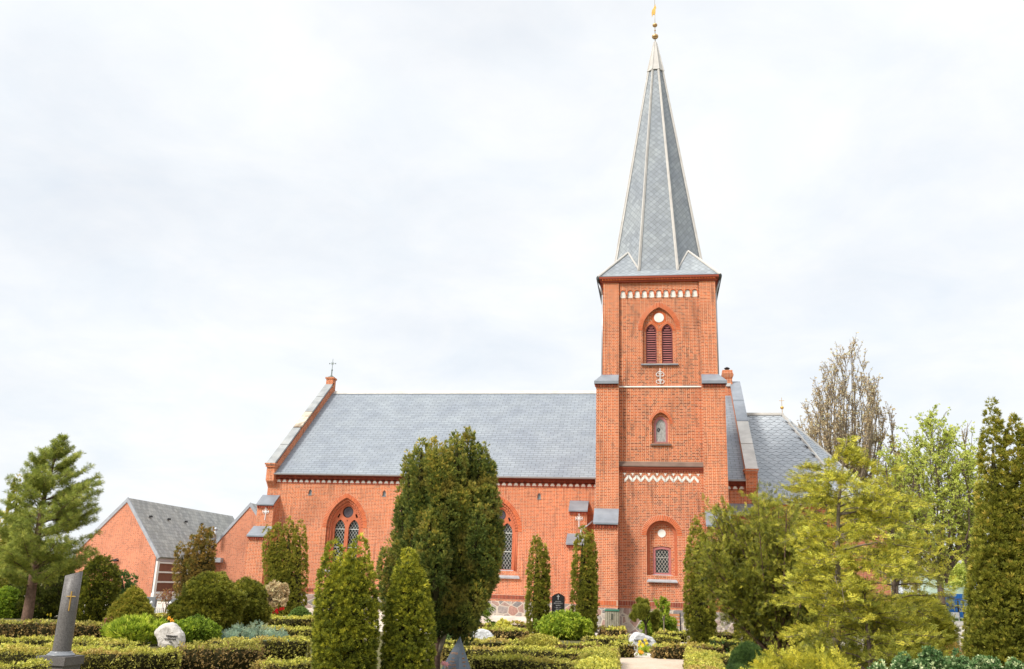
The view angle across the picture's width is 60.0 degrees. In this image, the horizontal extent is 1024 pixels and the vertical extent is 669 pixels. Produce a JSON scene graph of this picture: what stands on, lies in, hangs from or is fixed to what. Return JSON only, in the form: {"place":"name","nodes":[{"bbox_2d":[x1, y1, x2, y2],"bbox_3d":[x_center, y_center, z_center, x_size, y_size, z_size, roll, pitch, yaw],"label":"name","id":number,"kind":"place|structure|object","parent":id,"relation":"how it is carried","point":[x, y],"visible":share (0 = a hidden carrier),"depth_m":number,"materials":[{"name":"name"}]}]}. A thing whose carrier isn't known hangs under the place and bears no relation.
{"place":"outdoors","nodes":[
{"label":"outdoors","id":0,"kind":"place"},
{"bbox_2d":[36,571,84,668],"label":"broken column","id":1,"kind":"structure","parent":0,"point":[61,655],"depth_m":14.08,"materials":[{"name":"stone"}]},
{"bbox_2d":[212,502,256,581],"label":"parish hall","id":2,"kind":"structure","parent":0,"point":[231,541],"depth_m":66.36,"materials":[{"name":"brick"}]},
{"bbox_2d":[0,584,962,668],"bbox_3d":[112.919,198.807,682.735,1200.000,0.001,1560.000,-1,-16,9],"label":"ground","id":3,"kind":"structure","parent":0,"point":[156,646],"depth_m":26.88,"materials":[{"name":"soil"}]},
{"bbox_2d":[0,585,23,618],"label":"shrub","id":4,"kind":"object","parent":3,"relation":"on","point":[9,596],"visible":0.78,"depth_m":31.54,"materials":[{"name":"green plant"}]},
{"bbox_2d":[0,656,52,668],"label":"hedge","id":5,"kind":"object","parent":3,"relation":"on","point":[35,663],"visible":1,"depth_m":13.10,"materials":[{"name":"yellow plant"}]},
{"bbox_2d":[0,634,54,646],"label":"hedge","id":6,"kind":"object","parent":3,"relation":"on","point":[36,640],"visible":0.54,"depth_m":17.51,"materials":[{"name":"yellow plant"}]},
{"bbox_2d":[13,563,84,618],"bbox_3d":[-17.000,9.507,32.822,2.828,2.296,2.854,-1,-16,9],"label":"shrub","id":7,"kind":"object","parent":3,"relation":"on","point":[48,599],"visible":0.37,"depth_m":31.89,"materials":[{"name":"green plant"}]},
{"bbox_2d":[0,432,104,621],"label":"pine tree","id":8,"kind":"object","parent":3,"relation":"on","point":[26,542],"visible":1,"depth_m":26.65,"materials":[{"name":"green plant"}]},
{"bbox_2d":[0,618,106,641],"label":"hedge","id":9,"kind":"object","parent":3,"relation":"on","point":[12,628],"visible":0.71,"depth_m":21.85,"materials":[{"name":"green plant"}]},
{"bbox_2d":[0,640,184,668],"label":"hedge","id":10,"kind":"object","parent":3,"relation":"on","point":[101,656],"visible":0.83,"depth_m":15.40,"materials":[{"name":"green plant"}]},
{"bbox_2d":[76,554,121,622],"bbox_3d":[-14.185,8.790,30.390,1.754,2.567,1.708,-11,-20,39],"label":"shrub","id":11,"kind":"object","parent":3,"relation":"on","point":[99,589],"visible":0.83,"depth_m":29.97,"materials":[{"name":"green plant"}]},
{"bbox_2d":[72,635,144,648],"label":"hedge","id":12,"kind":"object","parent":3,"relation":"on","point":[106,641],"visible":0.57,"depth_m":18.41,"materials":[{"name":"yellow plant"}]},
{"bbox_2d":[119,569,138,593],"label":"thuja","id":13,"kind":"object","parent":3,"relation":"on","point":[125,574],"visible":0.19,"depth_m":34.44,"materials":[{"name":"green plant"}]},
{"bbox_2d":[102,585,157,623],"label":"conifer bush","id":14,"kind":"object","parent":3,"relation":"on","point":[132,600],"visible":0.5,"depth_m":26.11,"materials":[{"name":"green plant"}]},
{"bbox_2d":[99,611,169,644],"bbox_3d":[-9.341,7.323,21.988,1.793,0.930,1.703,-12,-21,41],"label":"shrub","id":15,"kind":"object","parent":3,"relation":"on","point":[141,628],"visible":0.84,"depth_m":21.55,"materials":[{"name":"green plant"}]},
{"bbox_2d":[74,497,234,599],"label":"parish hall","id":16,"kind":"structure","parent":3,"relation":"on","point":[141,539],"depth_m":59.75,"materials":[{"name":"brick"}]},
{"bbox_2d":[152,561,187,592],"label":"window","id":17,"kind":"structure","parent":16,"relation":"in","point":[163,571],"depth_m":59.42,"materials":[{"name":"white paint"}]},
{"bbox_2d":[155,611,170,622],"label":"hedge","id":18,"kind":"object","parent":3,"relation":"on","point":[158,615],"visible":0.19,"depth_m":30.20,"materials":[{"name":"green plant"}]},
{"bbox_2d":[156,588,173,612],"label":"garden tree","id":19,"kind":"object","parent":3,"relation":"on","point":[163,596],"visible":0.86,"depth_m":30.92,"materials":[{"name":"brown plant"}]},
{"bbox_2d":[154,622,185,647],"bbox_3d":[-8.169,7.185,21.187,0.759,0.600,0.399,-1,-16,9],"label":"boulder headstone","id":20,"kind":"object","parent":3,"relation":"on","point":[170,634],"visible":0.94,"depth_m":21.05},
{"bbox_2d":[173,614,222,645],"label":"shrub","id":21,"kind":"object","parent":3,"relation":"on","point":[200,627],"visible":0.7,"depth_m":21.79,"materials":[{"name":"green plant"}]},
{"bbox_2d":[166,570,250,631],"bbox_3d":[-9.754,8.647,28.602,2.576,2.104,2.444,-1,-16,9],"label":"conifer bush","id":22,"kind":"object","parent":3,"relation":"on","point":[204,593],"visible":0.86,"depth_m":28.04,"materials":[{"name":"green plant"}]},
{"bbox_2d":[175,637,269,668],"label":"hedge","id":23,"kind":"object","parent":3,"relation":"on","point":[204,655],"visible":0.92,"depth_m":16.28,"materials":[{"name":"green plant"}]},
{"bbox_2d":[223,576,274,629],"bbox_3d":[-9.045,9.144,29.964,2.038,1.970,2.088,-1,-16,9],"label":"conifer bush","id":24,"kind":"object","parent":3,"relation":"on","point":[258,607],"visible":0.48,"depth_m":29.66,"materials":[{"name":"green plant"}]},
{"bbox_2d":[221,619,288,641],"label":"shrub","id":25,"kind":"object","parent":3,"relation":"on","point":[247,631],"visible":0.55,"depth_m":23.11,"materials":[{"name":"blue plant"}]},
{"bbox_2d":[208,633,311,659],"bbox_3d":[-5.485,6.795,19.332,2.260,0.619,0.696,5,-16,-11],"label":"hedge","id":26,"kind":"object","parent":3,"relation":"on","point":[279,647],"visible":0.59,"depth_m":19.24,"materials":[{"name":"green plant"}]},
{"bbox_2d":[249,655,312,668],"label":"hedge","id":27,"kind":"object","parent":3,"relation":"on","point":[275,663],"visible":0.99,"depth_m":14.58,"materials":[{"name":"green plant"}]},
{"bbox_2d":[260,623,312,640],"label":"hedge","id":28,"kind":"object","parent":3,"relation":"on","point":[304,630],"visible":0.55,"depth_m":25.10,"materials":[{"name":"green plant"}]},
{"bbox_2d":[265,614,314,626],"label":"hedge","id":29,"kind":"object","parent":3,"relation":"on","point":[295,620],"visible":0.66,"depth_m":31.70,"materials":[{"name":"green plant"}]},
{"bbox_2d":[288,605,312,618],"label":"conifer bush","id":30,"kind":"object","parent":3,"relation":"on","point":[301,611],"visible":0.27,"depth_m":33.88,"materials":[{"name":"green plant"}]},
{"bbox_2d":[310,533,381,668],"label":"thuja","id":31,"kind":"object","parent":3,"relation":"on","point":[342,629],"visible":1,"depth_m":14.68,"materials":[{"name":"green plant"}]},
{"bbox_2d":[379,546,437,668],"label":"thuja","id":32,"kind":"object","parent":3,"relation":"on","point":[406,644],"visible":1,"depth_m":15.05,"materials":[{"name":"green plant"}]},
{"bbox_2d":[375,425,507,668],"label":"cypress","id":33,"kind":"object","parent":3,"relation":"on","point":[450,527],"visible":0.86,"depth_m":16.46,"materials":[{"name":"green plant"}]},
{"bbox_2d":[441,637,470,668],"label":"pyramid headstone","id":34,"kind":"object","parent":3,"relation":"on","point":[457,658],"visible":0.91,"depth_m":16.00,"materials":[{"name":"grey stone"}]},
{"bbox_2d":[470,603,496,633],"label":"garden tree","id":35,"kind":"object","parent":3,"relation":"on","point":[487,613],"visible":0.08,"depth_m":24.89,"materials":[{"name":"green plant"}]},
{"bbox_2d":[473,629,493,641],"bbox_3d":[-0.908,9.353,27.587,0.806,0.386,0.248,-1,-16,9],"label":"boulder headstone","id":36,"kind":"object","parent":3,"relation":"on","point":[482,633],"visible":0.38,"depth_m":27.50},
{"bbox_2d":[445,636,523,649],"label":"hedge","id":37,"kind":"object","parent":3,"relation":"on","point":[481,642],"visible":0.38,"depth_m":22.25,"materials":[{"name":"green plant"}]},
{"bbox_2d":[468,625,528,641],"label":"hedge","id":38,"kind":"object","parent":3,"relation":"on","point":[510,632],"visible":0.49,"depth_m":28.07,"materials":[{"name":"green plant"}]},
{"bbox_2d":[492,618,511,630],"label":"shrub","id":39,"kind":"object","parent":3,"relation":"on","point":[502,622],"visible":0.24,"depth_m":29.30,"materials":[{"name":"yellow plant"}]},
{"bbox_2d":[440,643,586,663],"bbox_3d":[0.084,7.216,19.964,3.501,0.533,0.697,1,-16,3],"label":"hedge","id":40,"kind":"object","parent":3,"relation":"on","point":[571,653],"visible":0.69,"depth_m":19.81,"materials":[{"name":"green plant"}]},
{"bbox_2d":[468,652,581,668],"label":"hedge","id":41,"kind":"object","parent":3,"relation":"on","point":[488,661],"visible":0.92,"depth_m":17.09,"materials":[{"name":"green plant"}]},
{"bbox_2d":[514,633,560,650],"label":"conifer bush","id":42,"kind":"object","parent":3,"relation":"on","point":[532,639],"visible":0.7,"depth_m":24.71,"materials":[{"name":"yellow plant"}]},
{"bbox_2d":[533,608,594,640],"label":"shrub","id":43,"kind":"object","parent":3,"relation":"on","point":[567,624],"visible":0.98,"depth_m":29.85,"materials":[{"name":"green plant"}]},
{"bbox_2d":[243,0,890,634],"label":"church","id":44,"kind":"structure","parent":3,"relation":"on","point":[645,448],"depth_m":42.88,"materials":[{"name":"orange brick"}]},
{"bbox_2d":[322,493,366,571],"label":"window","id":45,"kind":"structure","parent":44,"relation":"in","point":[346,522],"depth_m":45.33,"materials":[{"name":"orange brick"}]},
{"bbox_2d":[497,495,521,578],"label":"window","id":46,"kind":"structure","parent":44,"relation":"in","point":[510,515],"depth_m":43.80,"materials":[{"name":"orange brick"}]},
{"bbox_2d":[637,302,680,365],"bbox_3d":[6.476,0.032,39.051,1.890,3.018,0.360,-1,-16,9],"label":"belfry window","id":47,"kind":"structure","parent":44,"relation":"in","point":[658,318],"depth_m":39.20,"materials":[{"name":"orange brick"}]},
{"bbox_2d":[649,409,672,445],"bbox_3d":[6.359,4.030,37.911,1.030,1.700,0.330,-1,-16,9],"label":"window","id":48,"kind":"structure","parent":44,"relation":"in","point":[660,429],"depth_m":38.00,"materials":[{"name":"orange brick"}]},
{"bbox_2d":[641,515,682,582],"bbox_3d":[6.176,8.814,36.556,1.690,2.708,0.540,-1,-16,9],"label":"window","id":49,"kind":"structure","parent":44,"relation":"in","point":[660,560],"depth_m":36.70,"materials":[{"name":"brick"}]},
{"bbox_2d":[555,640,601,650],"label":"hedge","id":50,"kind":"object","parent":3,"relation":"on","point":[570,645],"visible":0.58,"depth_m":22.53,"materials":[{"name":"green plant"}]},
{"bbox_2d":[580,654,609,666],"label":"shrub","id":51,"kind":"object","parent":3,"relation":"on","point":[597,658],"visible":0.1,"depth_m":16.89,"materials":[{"name":"yellow plant"}]},
{"bbox_2d":[572,644,621,668],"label":"hedge","id":52,"kind":"object","parent":3,"relation":"on","point":[611,654],"visible":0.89,"depth_m":17.84,"materials":[{"name":"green plant"}]},
{"bbox_2d":[580,633,629,646],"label":"hedge","id":53,"kind":"object","parent":3,"relation":"on","point":[606,639],"visible":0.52,"depth_m":25.93,"materials":[{"name":"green plant"}]},
{"bbox_2d":[605,638,638,657],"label":"hedge","id":54,"kind":"object","parent":3,"relation":"on","point":[626,650],"visible":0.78,"depth_m":23.05,"materials":[{"name":"green plant"}]},
{"bbox_2d":[634,651,651,657],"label":"grave gravel","id":55,"kind":"structure","parent":3,"relation":"on","point":[647,656],"depth_m":23.90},
{"bbox_2d":[629,632,656,650],"bbox_3d":[3.757,8.836,25.480,0.820,0.542,0.273,-1,-16,9],"label":"boulder headstone","id":56,"kind":"object","parent":55,"relation":"on","point":[635,637],"visible":0.66,"depth_m":25.42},
{"bbox_2d":[637,638,652,652],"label":"daffodils","id":57,"kind":"object","parent":55,"relation":"on","point":[645,649],"visible":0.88,"depth_m":24.92,"materials":[{"name":"yellow plant"}]},
{"bbox_2d":[628,596,661,634],"bbox_3d":[4.361,9.388,29.215,1.116,1.530,0.994,-1,-16,9],"label":"garden tree","id":58,"kind":"object","parent":3,"relation":"on","point":[641,610],"visible":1,"depth_m":29.11,"materials":[{"name":"green plant"}]},
{"bbox_2d":[652,633,680,646],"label":"hedge","id":59,"kind":"object","parent":3,"relation":"on","point":[658,640],"visible":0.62,"depth_m":26.96,"materials":[{"name":"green plant"}]},
{"bbox_2d":[649,641,724,658],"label":"hedge","id":60,"kind":"object","parent":3,"relation":"on","point":[664,650],"visible":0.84,"depth_m":23.07,"materials":[{"name":"green plant"}]},
{"bbox_2d":[682,646,725,668],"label":"hedge","id":61,"kind":"object","parent":3,"relation":"on","point":[695,658],"visible":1,"depth_m":17.92,"materials":[{"name":"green plant"}]},
{"bbox_2d":[712,651,730,666],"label":"hedge","id":62,"kind":"object","parent":3,"relation":"on","point":[725,657],"visible":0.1,"depth_m":20.39,"materials":[{"name":"green plant"}]},
{"bbox_2d":[706,636,740,651],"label":"hedge","id":63,"kind":"object","parent":3,"relation":"on","point":[726,643],"visible":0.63,"depth_m":26.54,"materials":[{"name":"green plant"}]},
{"bbox_2d":[715,631,741,640],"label":"hedge","id":64,"kind":"object","parent":3,"relation":"on","point":[728,635],"visible":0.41,"depth_m":30.44,"materials":[{"name":"green plant"}]},
{"bbox_2d":[725,662,750,668],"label":"conifer bush","id":65,"kind":"object","parent":3,"relation":"on","point":[732,666],"visible":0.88,"depth_m":16.00,"materials":[{"name":"green plant"}]},
{"bbox_2d":[727,641,765,666],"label":"conifer bush","id":66,"kind":"object","parent":3,"relation":"on","point":[745,652],"visible":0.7,"depth_m":19.55,"materials":[{"name":"green plant"}]},
{"bbox_2d":[732,620,761,642],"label":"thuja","id":67,"kind":"object","parent":3,"relation":"on","point":[737,634],"visible":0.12,"depth_m":29.75,"materials":[{"name":"green plant"}]},
{"bbox_2d":[686,479,848,658],"bbox_3d":[6.872,6.302,23.964,4.311,4.901,3.976,-1,-16,9],"label":"yew tree","id":68,"kind":"object","parent":3,"relation":"on","point":[748,570],"visible":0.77,"depth_m":23.38,"materials":[{"name":"green plant"}]},
{"bbox_2d":[738,636,860,668],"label":"shrub","id":69,"kind":"object","parent":3,"relation":"on","point":[809,661],"visible":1,"depth_m":14.71,"materials":[{"name":"green plant"}]},
{"bbox_2d":[797,398,828,450],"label":"hornbeam tree","id":70,"kind":"object","parent":3,"relation":"on","point":[810,434],"visible":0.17,"depth_m":69.85,"materials":[{"name":"brown plant"}]},
{"bbox_2d":[765,455,875,626],"bbox_3d":[9.242,6.757,27.629,4.152,6.056,4.392,7,-16,-16],"label":"hemlock tree","id":71,"kind":"object","parent":3,"relation":"on","point":[801,481],"visible":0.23,"depth_m":27.99,"materials":[{"name":"green plant"}]},
{"bbox_2d":[800,332,900,484],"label":"hornbeam tree","id":72,"kind":"object","parent":3,"relation":"on","point":[869,440],"visible":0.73,"depth_m":71.68,"materials":[{"name":"brown plant"}]},
{"bbox_2d":[800,611,916,668],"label":"shrub","id":73,"kind":"object","parent":3,"relation":"on","point":[853,645],"visible":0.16,"depth_m":18.90,"materials":[{"name":"green plant"}]},
{"bbox_2d":[767,435,951,664],"bbox_3d":[6.734,4.308,17.087,3.418,4.876,3.979,-1,-16,9],"label":"hemlock tree","id":74,"kind":"object","parent":3,"relation":"on","point":[821,560],"visible":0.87,"depth_m":16.71,"materials":[{"name":"green plant"}]},
{"bbox_2d":[776,575,958,668],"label":"hemlock tree","id":75,"kind":"object","parent":3,"relation":"on","point":[889,641],"visible":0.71,"depth_m":15.66,"materials":[{"name":"green plant"}]},
{"bbox_2d":[824,460,968,646],"bbox_3d":[8.636,5.187,19.777,3.425,4.761,3.491,11,-18,-29],"label":"hemlock tree","id":76,"kind":"object","parent":3,"relation":"on","point":[904,501],"visible":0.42,"depth_m":19.63,"materials":[{"name":"green plant"}]},
{"bbox_2d":[865,433,929,597],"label":"beech tree","id":77,"kind":"object","parent":3,"relation":"on","point":[895,453],"visible":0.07,"depth_m":69.24,"materials":[{"name":"green plant"}]},
{"bbox_2d":[887,534,924,594],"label":"background tree","id":78,"kind":"object","parent":3,"relation":"on","point":[915,587],"visible":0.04,"depth_m":81.81,"materials":[{"name":"green plant"}]},
{"bbox_2d":[889,587,962,656],"bbox_3d":[9.841,7.300,21.483,1.981,2.273,2.031,-1,-16,9],"label":"conifer bush","id":79,"kind":"object","parent":3,"relation":"on","point":[951,628],"visible":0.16,"depth_m":21.08,"materials":[{"name":"green plant"}]},
{"bbox_2d":[868,403,990,609],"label":"beech tree","id":80,"kind":"object","parent":3,"relation":"on","point":[954,488],"visible":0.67,"depth_m":59.94,"materials":[{"name":"green plant"}]},
{"bbox_2d":[866,645,1023,668],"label":"shrub","id":81,"kind":"object","parent":3,"relation":"on","point":[932,658],"visible":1,"depth_m":12.78,"materials":[{"name":"green plant"}]},
{"bbox_2d":[945,642,981,658],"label":"shrub","id":82,"kind":"object","parent":3,"relation":"on","point":[956,648],"visible":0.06,"depth_m":16.48,"materials":[{"name":"green plant"}]},
{"bbox_2d":[950,420,981,585],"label":"poplar tree","id":83,"kind":"object","parent":3,"relation":"on","point":[965,441],"visible":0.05,"depth_m":63.55,"materials":[{"name":"green plant"}]},
{"bbox_2d":[960,396,1023,666],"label":"thuja","id":84,"kind":"object","parent":3,"relation":"on","point":[993,592],"visible":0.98,"depth_m":14.82,"materials":[{"name":"green plant"}]},
{"bbox_2d":[57,601,960,649],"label":"gravel forecourt","id":85,"kind":"structure","parent":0,"point":[159,605],"depth_m":40.44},
{"bbox_2d":[0,473,29,587],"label":"thuja","id":86,"kind":"object","parent":85,"relation":"on","point":[2,580],"visible":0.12,"depth_m":36.59,"materials":[{"name":"green plant"}]},
{"bbox_2d":[148,597,157,612],"bbox_3d":[-13.933,10.500,34.051,0.510,0.827,0.160,-1,-16,9],"label":"headstone","id":87,"kind":"object","parent":85,"relation":"on","point":[153,600],"visible":0.23,"depth_m":34.04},
{"bbox_2d":[171,523,217,598],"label":"thuja","id":88,"kind":"object","parent":85,"relation":"on","point":[192,565],"visible":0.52,"depth_m":41.35,"materials":[{"name":"green plant"}]},
{"bbox_2d":[265,579,289,610],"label":"garden tree","id":89,"kind":"object","parent":85,"relation":"on","point":[278,592],"visible":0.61,"depth_m":38.14,"materials":[{"name":"beige plant"}]},
{"bbox_2d":[260,515,309,615],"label":"thuja","id":90,"kind":"object","parent":85,"relation":"on","point":[278,569],"visible":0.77,"depth_m":41.64,"materials":[{"name":"green plant"}]},
{"bbox_2d":[510,620,531,631],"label":"hedge","id":91,"kind":"object","parent":85,"relation":"on","point":[522,624],"visible":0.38,"depth_m":33.19,"materials":[{"name":"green plant"}]},
{"bbox_2d":[524,533,551,633],"bbox_3d":[0.942,9.029,32.014,1.062,3.659,1.020,-1,-16,9],"label":"thuja","id":92,"kind":"object","parent":85,"relation":"on","point":[539,604],"visible":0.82,"depth_m":31.85,"materials":[{"name":"green plant"}]},
{"bbox_2d":[552,593,564,612],"bbox_3d":[1.724,10.439,33.166,0.540,1.486,0.280,-1,-16,9],"label":"headstone","id":93,"kind":"object","parent":85,"relation":"on","point":[558,601],"visible":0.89,"depth_m":33.21,"materials":[{"name":"black stone"}]},
{"bbox_2d":[569,524,599,636],"bbox_3d":[2.656,8.974,32.254,1.189,4.093,1.122,-1,-16,9],"label":"thuja","id":94,"kind":"object","parent":85,"relation":"on","point":[586,583],"visible":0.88,"depth_m":32.09,"materials":[{"name":"green plant"}]},
{"bbox_2d":[604,609,619,627],"bbox_3d":[3.816,10.924,33.734,0.569,0.919,0.588,-1,-16,9],"label":"waste bin","id":95,"kind":"object","parent":85,"relation":"on","point":[612,616],"visible":0.75,"depth_m":33.53,"materials":[{"name":"beige wood"}]},
{"bbox_2d":[597,625,627,637],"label":"hedge","id":96,"kind":"object","parent":85,"relation":"on","point":[612,630],"visible":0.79,"depth_m":31.49,"materials":[{"name":"yellow plant"}]},
{"bbox_2d":[637,609,680,636],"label":"shrub","id":97,"kind":"object","parent":85,"relation":"on","point":[670,625],"visible":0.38,"depth_m":31.60,"materials":[{"name":"green plant"}]},
{"bbox_2d":[653,595,669,630],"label":"garden tree","id":98,"kind":"object","parent":85,"relation":"on","point":[664,607],"visible":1,"depth_m":31.07,"materials":[{"name":"green plant"}]},
{"bbox_2d":[654,628,688,642],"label":"hedge","id":99,"kind":"object","parent":85,"relation":"on","point":[682,636],"visible":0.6,"depth_m":30.73,"materials":[{"name":"yellow plant"}]},
{"bbox_2d":[682,515,717,643],"bbox_3d":[6.380,8.370,30.268,1.274,4.451,1.186,-1,-16,9],"label":"thuja","id":100,"kind":"object","parent":85,"relation":"on","point":[701,624],"visible":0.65,"depth_m":29.88,"materials":[{"name":"green plant"}]},
{"bbox_2d":[0,0,1023,592],"label":"sky","id":101,"kind":"structure","parent":0,"point":[208,207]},
{"bbox_2d":[620,657,683,668],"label":"garden path","id":102,"kind":"structure","parent":0,"point":[640,663],"depth_m":21.38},
{"bbox_2d":[916,559,966,617],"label":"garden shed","id":103,"kind":"structure","parent":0,"point":[960,590],"depth_m":90.77,"materials":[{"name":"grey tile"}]},
{"bbox_2d":[954,621,966,642],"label":"side path","id":104,"kind":"structure","parent":0,"point":[960,624],"depth_m":63.31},
{"bbox_2d":[961,614,969,652],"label":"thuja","id":105,"kind":"object","parent":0,"point":[964,628],"visible":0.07,"depth_m":23.17,"materials":[{"name":"green plant"}]},
{"label":"grass verge","id":106,"kind":"structure","parent":0,"visible":0},
{"bbox_2d":[936,555,972,590],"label":"background tree","id":107,"kind":"object","parent":106,"relation":"on","point":[961,569],"visible":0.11,"depth_m":85.37,"materials":[{"name":"green plant"}]},
{"bbox_2d":[945,594,967,617],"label":"container","id":108,"kind":"object","parent":106,"relation":"on","point":[957,596],"visible":0.16,"depth_m":82.85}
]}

